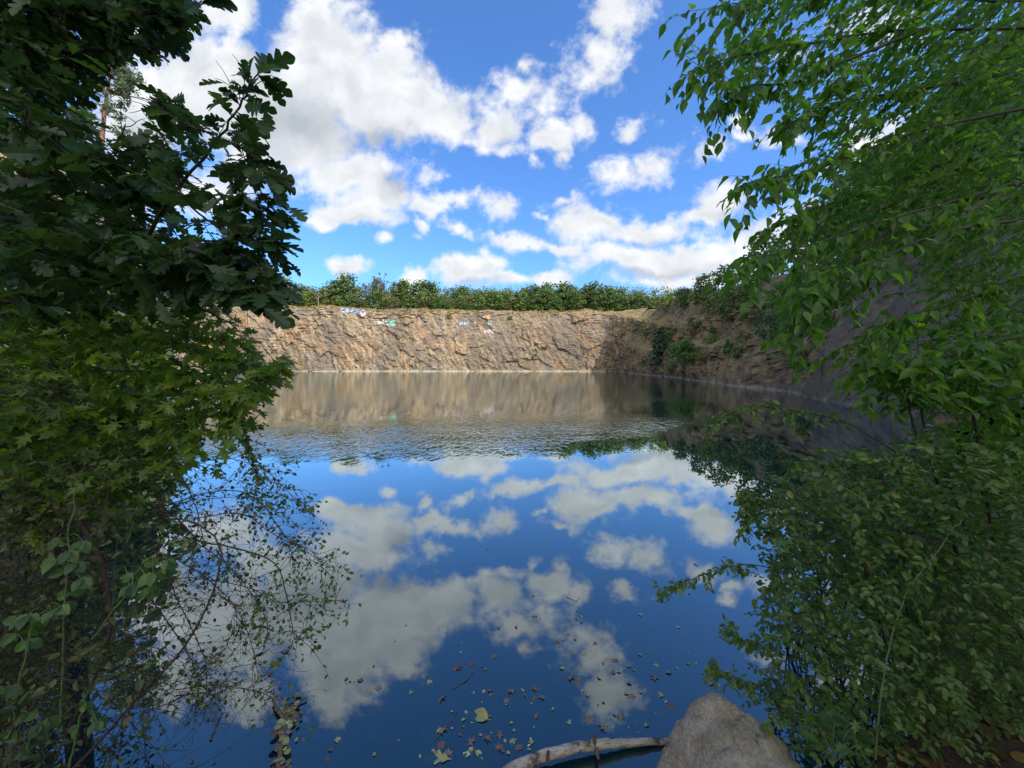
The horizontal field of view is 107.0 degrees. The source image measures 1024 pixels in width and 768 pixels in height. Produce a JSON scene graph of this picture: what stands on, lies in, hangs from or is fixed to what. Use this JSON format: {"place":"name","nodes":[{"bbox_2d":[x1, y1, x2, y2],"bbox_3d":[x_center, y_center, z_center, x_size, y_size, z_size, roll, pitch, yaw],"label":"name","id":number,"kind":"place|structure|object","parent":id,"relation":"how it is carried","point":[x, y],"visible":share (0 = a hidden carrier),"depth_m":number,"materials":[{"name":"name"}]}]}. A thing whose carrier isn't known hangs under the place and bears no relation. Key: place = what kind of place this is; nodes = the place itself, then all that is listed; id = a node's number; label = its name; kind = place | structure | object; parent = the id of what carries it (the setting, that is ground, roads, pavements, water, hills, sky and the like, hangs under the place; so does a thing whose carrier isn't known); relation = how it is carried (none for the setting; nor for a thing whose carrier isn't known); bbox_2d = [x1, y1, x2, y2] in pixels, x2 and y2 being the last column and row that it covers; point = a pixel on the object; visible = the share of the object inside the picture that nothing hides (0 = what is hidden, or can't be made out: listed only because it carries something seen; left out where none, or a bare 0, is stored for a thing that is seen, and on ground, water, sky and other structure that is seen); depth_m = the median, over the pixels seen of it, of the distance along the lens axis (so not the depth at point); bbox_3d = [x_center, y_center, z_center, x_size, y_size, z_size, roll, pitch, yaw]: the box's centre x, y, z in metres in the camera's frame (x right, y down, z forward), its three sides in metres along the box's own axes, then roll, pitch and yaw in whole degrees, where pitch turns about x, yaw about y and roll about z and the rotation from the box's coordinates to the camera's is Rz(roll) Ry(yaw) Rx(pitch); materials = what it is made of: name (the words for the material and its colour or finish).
{"place":"outdoors","nodes":[
{"label":"outdoors","id":0,"kind":"place"},
{"bbox_2d":[0,153,191,398],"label":"cliff","id":1,"kind":"structure","parent":0,"point":[180,356],"depth_m":26.52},
{"bbox_2d":[68,62,146,185],"bbox_3d":[-32.141,-19.911,30.238,4.569,13.748,4.501,0,3,0],"label":"pine tree","id":2,"kind":"object","parent":1,"relation":"on","point":[125,78],"visible":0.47,"depth_m":30.27,"materials":[{"name":"green plant"}]},
{"bbox_2d":[186,306,650,371],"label":"cliff","id":3,"kind":"structure","parent":0,"point":[327,338],"depth_m":157.40,"materials":[{"name":"stone"}]},
{"bbox_2d":[296,291,321,306],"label":"broadleaf tree","id":4,"kind":"object","parent":3,"relation":"on","point":[304,300],"visible":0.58,"depth_m":168.31,"materials":[{"name":"green plant"}]},
{"bbox_2d":[307,289,328,304],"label":"broadleaf tree","id":5,"kind":"object","parent":3,"relation":"on","point":[322,298],"visible":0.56,"depth_m":169.03,"materials":[{"name":"green plant"}]},
{"bbox_2d":[314,288,334,304],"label":"willow tree","id":6,"kind":"object","parent":3,"relation":"on","point":[325,293],"visible":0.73,"depth_m":168.28,"materials":[{"name":"green plant"}]},
{"bbox_2d":[329,295,344,305],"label":"broadleaf tree","id":7,"kind":"object","parent":3,"relation":"on","point":[336,300],"visible":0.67,"depth_m":168.52,"materials":[{"name":"green plant"}]},
{"bbox_2d":[322,278,353,304],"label":"oak tree","id":8,"kind":"object","parent":3,"relation":"on","point":[334,283],"visible":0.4,"depth_m":170.74,"materials":[{"name":"green plant"}]},
{"bbox_2d":[343,294,356,306],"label":"broadleaf tree","id":9,"kind":"object","parent":3,"relation":"on","point":[351,299],"visible":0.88,"depth_m":166.53,"materials":[{"name":"green plant"}]},
{"bbox_2d":[339,308,364,313],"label":"graffiti","id":10,"kind":"object","parent":3,"relation":"on","point":[348,310],"visible":0.98,"depth_m":159.41,"materials":[{"name":"paint"}]},
{"bbox_2d":[368,279,386,308],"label":"acacia tree","id":11,"kind":"object","parent":3,"relation":"on","point":[373,287],"visible":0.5,"depth_m":174.12,"materials":[{"name":"green plant"}]},
{"bbox_2d":[371,272,388,308],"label":"birch tree","id":12,"kind":"object","parent":3,"relation":"on","point":[374,280],"visible":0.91,"depth_m":166.88,"materials":[{"name":"green plant"}]},
{"bbox_2d":[373,289,389,309],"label":"broadleaf tree","id":13,"kind":"object","parent":3,"relation":"on","point":[379,303],"visible":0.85,"depth_m":166.97,"materials":[{"name":"green plant"}]},
{"bbox_2d":[387,297,403,309],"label":"willow tree","id":14,"kind":"object","parent":3,"relation":"on","point":[396,301],"visible":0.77,"depth_m":167.29,"materials":[{"name":"green plant"}]},
{"bbox_2d":[398,293,417,308],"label":"broadleaf tree","id":15,"kind":"object","parent":3,"relation":"on","point":[408,298],"visible":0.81,"depth_m":166.84,"materials":[{"name":"green plant"}]},
{"bbox_2d":[215,304,613,328],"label":"grass","id":16,"kind":"structure","parent":3,"relation":"on","point":[421,310],"depth_m":160.38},
{"bbox_2d":[415,290,431,307],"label":"broadleaf tree","id":17,"kind":"object","parent":3,"relation":"on","point":[422,294],"visible":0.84,"depth_m":167.77,"materials":[{"name":"green plant"}]},
{"bbox_2d":[416,280,441,306],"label":"acacia tree","id":18,"kind":"object","parent":3,"relation":"on","point":[435,290],"visible":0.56,"depth_m":171.72,"materials":[{"name":"green plant"}]},
{"bbox_2d":[452,296,466,309],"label":"broadleaf tree","id":19,"kind":"object","parent":3,"relation":"on","point":[459,300],"visible":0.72,"depth_m":169.11,"materials":[{"name":"green plant"}]},
{"bbox_2d":[447,286,477,306],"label":"oak tree","id":20,"kind":"object","parent":3,"relation":"on","point":[468,291],"visible":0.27,"depth_m":175.13,"materials":[{"name":"green plant"}]},
{"bbox_2d":[467,293,487,310],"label":"broadleaf tree","id":21,"kind":"object","parent":3,"relation":"on","point":[481,300],"visible":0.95,"depth_m":166.85,"materials":[{"name":"green plant"}]},
{"bbox_2d":[485,291,505,310],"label":"broadleaf tree","id":22,"kind":"object","parent":3,"relation":"on","point":[495,299],"visible":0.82,"depth_m":169.42,"materials":[{"name":"green plant"}]},
{"bbox_2d":[492,289,518,309],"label":"broadleaf tree","id":23,"kind":"object","parent":3,"relation":"on","point":[507,295],"visible":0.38,"depth_m":171.62,"materials":[{"name":"green plant"}]},
{"bbox_2d":[505,297,518,310],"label":"broadleaf tree","id":24,"kind":"object","parent":3,"relation":"on","point":[514,304],"visible":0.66,"depth_m":169.08,"materials":[{"name":"green plant"}]},
{"bbox_2d":[511,291,529,311],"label":"broadleaf tree","id":25,"kind":"object","parent":3,"relation":"on","point":[522,301],"visible":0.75,"depth_m":168.93,"materials":[{"name":"green plant"}]},
{"bbox_2d":[511,287,534,310],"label":"oak tree","id":26,"kind":"object","parent":3,"relation":"on","point":[523,290],"visible":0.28,"depth_m":172.49,"materials":[{"name":"green plant"}]},
{"bbox_2d":[527,296,545,310],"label":"oak tree","id":27,"kind":"object","parent":3,"relation":"on","point":[538,303],"visible":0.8,"depth_m":167.40,"materials":[{"name":"green plant"}]},
{"bbox_2d":[527,284,548,302],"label":"oak tree","id":28,"kind":"object","parent":3,"relation":"on","point":[533,288],"visible":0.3,"depth_m":173.49,"materials":[{"name":"green plant"}]},
{"bbox_2d":[533,282,558,310],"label":"oak tree","id":29,"kind":"object","parent":3,"relation":"on","point":[547,285],"visible":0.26,"depth_m":173.61,"materials":[{"name":"green plant"}]},
{"bbox_2d":[533,287,561,311],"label":"oak tree","id":30,"kind":"object","parent":3,"relation":"on","point":[545,292],"visible":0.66,"depth_m":168.00,"materials":[{"name":"green plant"}]},
{"bbox_2d":[541,295,562,310],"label":"oak tree","id":31,"kind":"object","parent":3,"relation":"on","point":[558,306],"visible":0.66,"depth_m":166.26,"materials":[{"name":"green plant"}]},
{"bbox_2d":[550,280,576,306],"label":"oak tree","id":32,"kind":"object","parent":3,"relation":"on","point":[561,285],"visible":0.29,"depth_m":173.54,"materials":[{"name":"green plant"}]},
{"bbox_2d":[564,289,583,310],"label":"oak tree","id":33,"kind":"object","parent":3,"relation":"on","point":[572,295],"visible":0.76,"depth_m":167.21,"materials":[{"name":"green plant"}]},
{"bbox_2d":[579,281,607,309],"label":"oak tree","id":34,"kind":"object","parent":3,"relation":"on","point":[591,286],"visible":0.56,"depth_m":170.25,"materials":[{"name":"green plant"}]},
{"bbox_2d":[584,291,608,310],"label":"oak tree","id":35,"kind":"object","parent":3,"relation":"on","point":[594,303],"visible":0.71,"depth_m":167.55,"materials":[{"name":"green plant"}]},
{"bbox_2d":[599,285,620,311],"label":"oak tree","id":36,"kind":"object","parent":3,"relation":"on","point":[610,291],"visible":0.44,"depth_m":169.81,"materials":[{"name":"green plant"}]},
{"bbox_2d":[602,294,625,311],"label":"oak tree","id":37,"kind":"object","parent":3,"relation":"on","point":[613,303],"visible":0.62,"depth_m":167.54,"materials":[{"name":"green plant"}]},
{"bbox_2d":[615,296,635,309],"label":"oak tree","id":38,"kind":"object","parent":3,"relation":"on","point":[625,303],"visible":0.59,"depth_m":168.12,"materials":[{"name":"green plant"}]},
{"bbox_2d":[627,291,650,308],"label":"oak tree","id":39,"kind":"object","parent":3,"relation":"on","point":[632,299],"visible":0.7,"depth_m":166.47,"materials":[{"name":"green plant"}]},
{"bbox_2d":[0,371,1023,767],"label":"water","id":40,"kind":"structure","parent":0,"point":[466,513],"depth_m":3.57,"materials":[{"name":"liquid"}]},
{"bbox_2d":[269,692,306,767],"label":"sunken branch","id":41,"kind":"object","parent":40,"relation":"on","point":[282,726],"visible":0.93,"depth_m":1.96,"materials":[{"name":"brown plant"}]},
{"bbox_2d":[431,748,450,764],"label":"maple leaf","id":42,"kind":"object","parent":40,"relation":"on","point":[441,757],"visible":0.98,"depth_m":1.84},
{"bbox_2d":[474,707,490,721],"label":"folded leaf","id":43,"kind":"object","parent":40,"relation":"on","point":[482,714],"visible":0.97,"depth_m":2.06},
{"bbox_2d":[503,735,666,767],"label":"driftwood branch","id":44,"kind":"object","parent":40,"relation":"on","point":[540,757],"visible":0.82,"depth_m":1.83,"materials":[{"name":"wood"}]},
{"bbox_2d":[0,453,1023,767],"bbox_3d":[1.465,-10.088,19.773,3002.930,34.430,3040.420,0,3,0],"label":"ground","id":45,"kind":"structure","parent":0,"point":[952,757],"depth_m":1.88,"materials":[{"name":"soil"}]},
{"bbox_2d":[0,668,74,767],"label":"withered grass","id":46,"kind":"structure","parent":45,"relation":"on","point":[26,724],"depth_m":1.98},
{"bbox_2d":[0,288,190,456],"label":"bush","id":47,"kind":"object","parent":45,"relation":"on","point":[145,321],"visible":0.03,"depth_m":6.17,"materials":[{"name":"green plant"}]},
{"bbox_2d":[0,96,303,663],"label":"maple tree","id":48,"kind":"object","parent":45,"relation":"on","point":[92,336],"visible":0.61,"depth_m":1.78,"materials":[{"name":"green plant"}]},
{"bbox_2d":[0,0,307,332],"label":"oak tree","id":49,"kind":"object","parent":45,"relation":"on","point":[45,51],"visible":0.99,"depth_m":1.56,"materials":[{"name":"green plant"}]},
{"bbox_2d":[0,337,319,767],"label":"thorn thicket","id":50,"kind":"object","parent":45,"relation":"on","point":[49,654],"visible":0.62,"depth_m":1.63,"materials":[{"name":"green plant"}]},
{"bbox_2d":[0,684,58,767],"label":"bramble","id":51,"kind":"object","parent":50,"relation":"attached to","point":[38,732],"visible":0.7,"depth_m":1.20,"materials":[{"name":"green plant"}]},
{"bbox_2d":[0,600,77,721],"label":"bramble","id":52,"kind":"object","parent":50,"relation":"attached to","point":[21,621],"visible":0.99,"depth_m":1.25,"materials":[{"name":"green plant"}]},
{"bbox_2d":[39,486,97,722],"bbox_3d":[-1.558,0.783,1.334,0.226,0.859,0.117,1,3,29],"label":"bramble","id":53,"kind":"object","parent":50,"relation":"attached to","point":[71,554],"visible":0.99,"depth_m":1.30,"materials":[{"name":"green plant"}]},
{"bbox_2d":[67,686,108,767],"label":"bramble","id":54,"kind":"object","parent":50,"relation":"attached to","point":[73,730],"visible":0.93,"depth_m":1.24,"materials":[{"name":"green plant"}]},
{"bbox_2d":[91,551,177,639],"bbox_3d":[-1.324,0.745,1.336,0.320,0.324,0.134,1,3,16],"label":"bramble","id":55,"kind":"object","parent":50,"relation":"attached to","point":[144,586],"visible":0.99,"depth_m":1.31,"materials":[{"name":"green plant"}]},
{"bbox_2d":[23,383,362,767],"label":"rose bush","id":56,"kind":"object","parent":45,"relation":"on","point":[257,478],"visible":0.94,"depth_m":1.65,"materials":[{"name":"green plant"}]},
{"bbox_2d":[335,273,359,299],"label":"acacia tree","id":57,"kind":"object","parent":45,"relation":"on","point":[343,278],"visible":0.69,"depth_m":171.65,"materials":[{"name":"green plant"}]},
{"bbox_2d":[352,286,370,305],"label":"willow tree","id":58,"kind":"object","parent":45,"relation":"on","point":[359,295],"visible":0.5,"depth_m":173.90,"materials":[{"name":"green plant"}]},
{"bbox_2d":[388,280,406,303],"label":"acacia tree","id":59,"kind":"object","parent":45,"relation":"on","point":[394,285],"visible":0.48,"depth_m":175.01,"materials":[{"name":"green plant"}]},
{"bbox_2d":[394,278,413,302],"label":"acacia tree","id":60,"kind":"object","parent":45,"relation":"on","point":[404,283],"visible":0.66,"depth_m":173.04,"materials":[{"name":"green plant"}]},
{"bbox_2d":[406,279,434,308],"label":"oak tree","id":61,"kind":"object","parent":45,"relation":"on","point":[416,285],"visible":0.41,"depth_m":172.37,"materials":[{"name":"green plant"}]},
{"bbox_2d":[472,288,497,310],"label":"broadleaf tree","id":62,"kind":"object","parent":45,"relation":"on","point":[480,292],"visible":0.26,"depth_m":174.68,"materials":[{"name":"green plant"}]},
{"bbox_2d":[301,283,694,310],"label":"woods","id":63,"kind":"object","parent":45,"relation":"on","point":[653,293],"visible":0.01,"depth_m":182.65,"materials":[{"name":"green plant"}]},
{"bbox_2d":[656,691,801,767],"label":"boulder","id":64,"kind":"object","parent":45,"relation":"on","point":[711,729],"visible":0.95,"depth_m":1.57,"materials":[{"name":"stone"}]},
{"bbox_2d":[652,399,1023,767],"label":"rose bush","id":65,"kind":"object","parent":45,"relation":"on","point":[986,640],"visible":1,"depth_m":1.63,"materials":[{"name":"green plant"}]},
{"bbox_2d":[830,316,1023,579],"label":"elder shrub","id":66,"kind":"object","parent":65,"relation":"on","point":[977,405],"visible":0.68,"depth_m":1.75,"materials":[{"name":"green plant"}]},
{"bbox_2d":[874,520,981,759],"bbox_3d":[1.600,0.990,1.486,0.469,0.883,0.161,-1,3,-15],"label":"green cane","id":67,"kind":"object","parent":65,"relation":"attached to","point":[891,707],"visible":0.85,"depth_m":1.46,"materials":[{"name":"green plant"}]},
{"bbox_2d":[782,701,895,763],"bbox_3d":[1.277,1.367,1.478,0.420,0.300,0.202,0,3,0],"label":"bramble","id":68,"kind":"object","parent":45,"relation":"on","point":[828,721],"visible":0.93,"depth_m":1.47,"materials":[{"name":"green plant"}]},
{"bbox_2d":[658,0,1023,406],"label":"cherry tree","id":69,"kind":"object","parent":45,"relation":"on","point":[802,307],"visible":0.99,"depth_m":1.90,"materials":[{"name":"green plant"}]},
{"bbox_2d":[859,691,1023,767],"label":"leaf litter","id":70,"kind":"object","parent":45,"relation":"on","point":[1018,756],"visible":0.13,"depth_m":1.84,"materials":[{"name":"plant"}]},
{"bbox_2d":[6,0,1023,308],"label":"sky","id":71,"kind":"structure","parent":0,"point":[497,144],"materials":[{"name":"blue"}]},
{"bbox_2d":[604,186,1023,394],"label":"cliff","id":72,"kind":"structure","parent":0,"point":[753,366],"depth_m":53.45,"materials":[{"name":"stone"}]},
{"bbox_2d":[643,327,668,366],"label":"spruce tree","id":73,"kind":"object","parent":72,"relation":"on","point":[662,342],"visible":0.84,"depth_m":77.61,"materials":[{"name":"green plant"}]},
{"bbox_2d":[657,295,673,311],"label":"bush","id":74,"kind":"object","parent":72,"relation":"on","point":[665,301],"visible":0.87,"depth_m":106.98,"materials":[{"name":"green plant"}]},
{"bbox_2d":[663,359,676,376],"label":"shrub","id":75,"kind":"object","parent":72,"relation":"on","point":[668,367],"visible":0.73,"depth_m":67.76,"materials":[{"name":"green plant"}]},
{"bbox_2d":[674,287,694,309],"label":"oak tree","id":76,"kind":"object","parent":72,"relation":"on","point":[684,293],"visible":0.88,"depth_m":91.79,"materials":[{"name":"green plant"}]},
{"bbox_2d":[667,337,703,372],"bbox_3d":[25.738,-4.316,56.081,5.079,5.337,5.708,1,3,25],"label":"shrub","id":77,"kind":"object","parent":72,"relation":"on","point":[683,348],"visible":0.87,"depth_m":55.71,"materials":[{"name":"green plant"}]},
{"bbox_2d":[685,319,701,336],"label":"shrub","id":78,"kind":"object","parent":72,"relation":"on","point":[691,327],"visible":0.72,"depth_m":70.88,"materials":[{"name":"green plant"}]},
{"bbox_2d":[690,273,713,302],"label":"oak tree","id":79,"kind":"object","parent":72,"relation":"on","point":[699,281],"visible":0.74,"depth_m":80.82,"materials":[{"name":"green plant"}]},
{"bbox_2d":[695,349,709,360],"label":"shrub","id":80,"kind":"object","parent":72,"relation":"on","point":[700,355],"visible":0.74,"depth_m":51.39,"materials":[{"name":"green plant"}]},
{"bbox_2d":[701,333,720,344],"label":"shrub","id":81,"kind":"object","parent":72,"relation":"on","point":[711,338],"visible":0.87,"depth_m":55.46,"materials":[{"name":"green plant"}]},
{"bbox_2d":[699,291,730,314],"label":"bush","id":82,"kind":"object","parent":72,"relation":"on","point":[713,298],"visible":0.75,"depth_m":64.80,"materials":[{"name":"green plant"}]},
{"bbox_2d":[709,264,740,299],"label":"oak tree","id":83,"kind":"object","parent":72,"relation":"on","point":[717,275],"visible":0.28,"depth_m":69.93,"materials":[{"name":"green plant"}]},
{"bbox_2d":[723,338,734,361],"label":"shrub","id":84,"kind":"object","parent":72,"relation":"on","point":[727,347],"visible":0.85,"depth_m":42.28,"materials":[{"name":"green plant"}]},
{"bbox_2d":[715,286,748,322],"bbox_3d":[31.439,-10.824,54.176,4.736,6.114,4.252,0,3,7],"label":"bush","id":85,"kind":"object","parent":72,"relation":"on","point":[734,305],"visible":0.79,"depth_m":53.37,"materials":[{"name":"green plant"}]},
{"bbox_2d":[731,346,745,360],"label":"shrub","id":86,"kind":"object","parent":72,"relation":"on","point":[737,350],"visible":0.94,"depth_m":38.08,"materials":[{"name":"green plant"}]},
{"bbox_2d":[731,331,754,343],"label":"shrub","id":87,"kind":"object","parent":72,"relation":"on","point":[741,336],"visible":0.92,"depth_m":39.35,"materials":[{"name":"green plant"}]},
{"bbox_2d":[743,299,768,320],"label":"bush","id":88,"kind":"object","parent":72,"relation":"on","point":[753,315],"visible":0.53,"depth_m":46.12,"materials":[{"name":"green plant"}]},
{"bbox_2d":[747,308,780,338],"bbox_3d":[23.399,-4.731,34.503,2.730,4.315,2.820,0,3,-3],"label":"bush","id":89,"kind":"object","parent":72,"relation":"on","point":[770,317],"visible":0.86,"depth_m":34.45,"materials":[{"name":"green plant"}]},
{"bbox_2d":[741,228,789,275],"bbox_3d":[44.174,-21.515,65.669,8.044,10.761,7.479,2,3,33],"label":"oak tree","id":90,"kind":"object","parent":72,"relation":"on","point":[764,243],"visible":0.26,"depth_m":64.81,"materials":[{"name":"green plant"}]},
{"bbox_2d":[763,292,786,321],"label":"bush","id":91,"kind":"object","parent":72,"relation":"on","point":[769,304],"visible":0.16,"depth_m":37.04,"materials":[{"name":"green plant"}]},
{"bbox_2d":[770,280,803,304],"bbox_3d":[26.617,-8.402,36.834,3.372,4.012,3.162,1,3,16],"label":"bush","id":92,"kind":"object","parent":72,"relation":"on","point":[777,286],"visible":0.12,"depth_m":36.61,"materials":[{"name":"green plant"}]},
{"bbox_2d":[796,344,812,356],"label":"shrub","id":93,"kind":"object","parent":72,"relation":"on","point":[805,352],"visible":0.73,"depth_m":27.74,"materials":[{"name":"green plant"}]},
{"bbox_2d":[785,197,848,270],"bbox_3d":[40.653,-19.240,50.403,8.815,11.393,7.284,0,3,3],"label":"willow tree","id":94,"kind":"object","parent":72,"relation":"on","point":[808,207],"visible":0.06,"depth_m":50.04,"materials":[{"name":"green plant"}]},
{"bbox_2d":[809,254,853,283],"bbox_3d":[26.909,-9.001,31.739,2.850,3.886,3.102,-1,3,-12],"label":"bush","id":95,"kind":"object","parent":72,"relation":"on","point":[827,264],"visible":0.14,"depth_m":31.54,"materials":[{"name":"green plant"}]},
{"bbox_2d":[818,126,914,242],"bbox_3d":[43.611,-20.284,43.367,11.438,16.458,12.303,0,3,6],"label":"oak tree","id":96,"kind":"object","parent":72,"relation":"on","point":[881,149],"visible":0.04,"depth_m":43.79,"materials":[{"name":"green plant"}]},
{"bbox_2d":[817,144,927,256],"bbox_3d":[38.295,-17.770,39.038,8.331,13.616,10.047,0,3,-4],"label":"broadleaf tree","id":97,"kind":"object","parent":72,"relation":"on","point":[880,205],"visible":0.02,"depth_m":38.40,"materials":[{"name":"green plant"}]},
{"bbox_2d":[861,97,983,224],"bbox_3d":[37.124,-17.270,32.075,8.331,13.616,10.047,-1,3,-17],"label":"broadleaf tree","id":98,"kind":"object","parent":72,"relation":"on","point":[919,194],"visible":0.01,"depth_m":33.21,"materials":[{"name":"green plant"}]},
{"bbox_2d":[888,11,1022,201],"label":"oak tree","id":99,"kind":"object","parent":72,"relation":"on","point":[967,104],"visible":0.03,"depth_m":28.40,"materials":[{"name":"green plant"}]},
{"bbox_2d":[800,193,1023,449],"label":"cliff","id":100,"kind":"structure","parent":0,"point":[819,384],"depth_m":19.40,"materials":[{"name":"stone"}]},
{"bbox_2d":[935,20,1023,203],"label":"broadleaf tree","id":101,"kind":"object","parent":100,"relation":"on","point":[1012,38],"visible":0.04,"depth_m":23.98,"materials":[{"name":"green plant"}]},
{"bbox_2d":[964,19,1023,180],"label":"oak tree","id":102,"kind":"object","parent":100,"relation":"on","point":[1006,101],"visible":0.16,"depth_m":19.98,"materials":[{"name":"green plant"}]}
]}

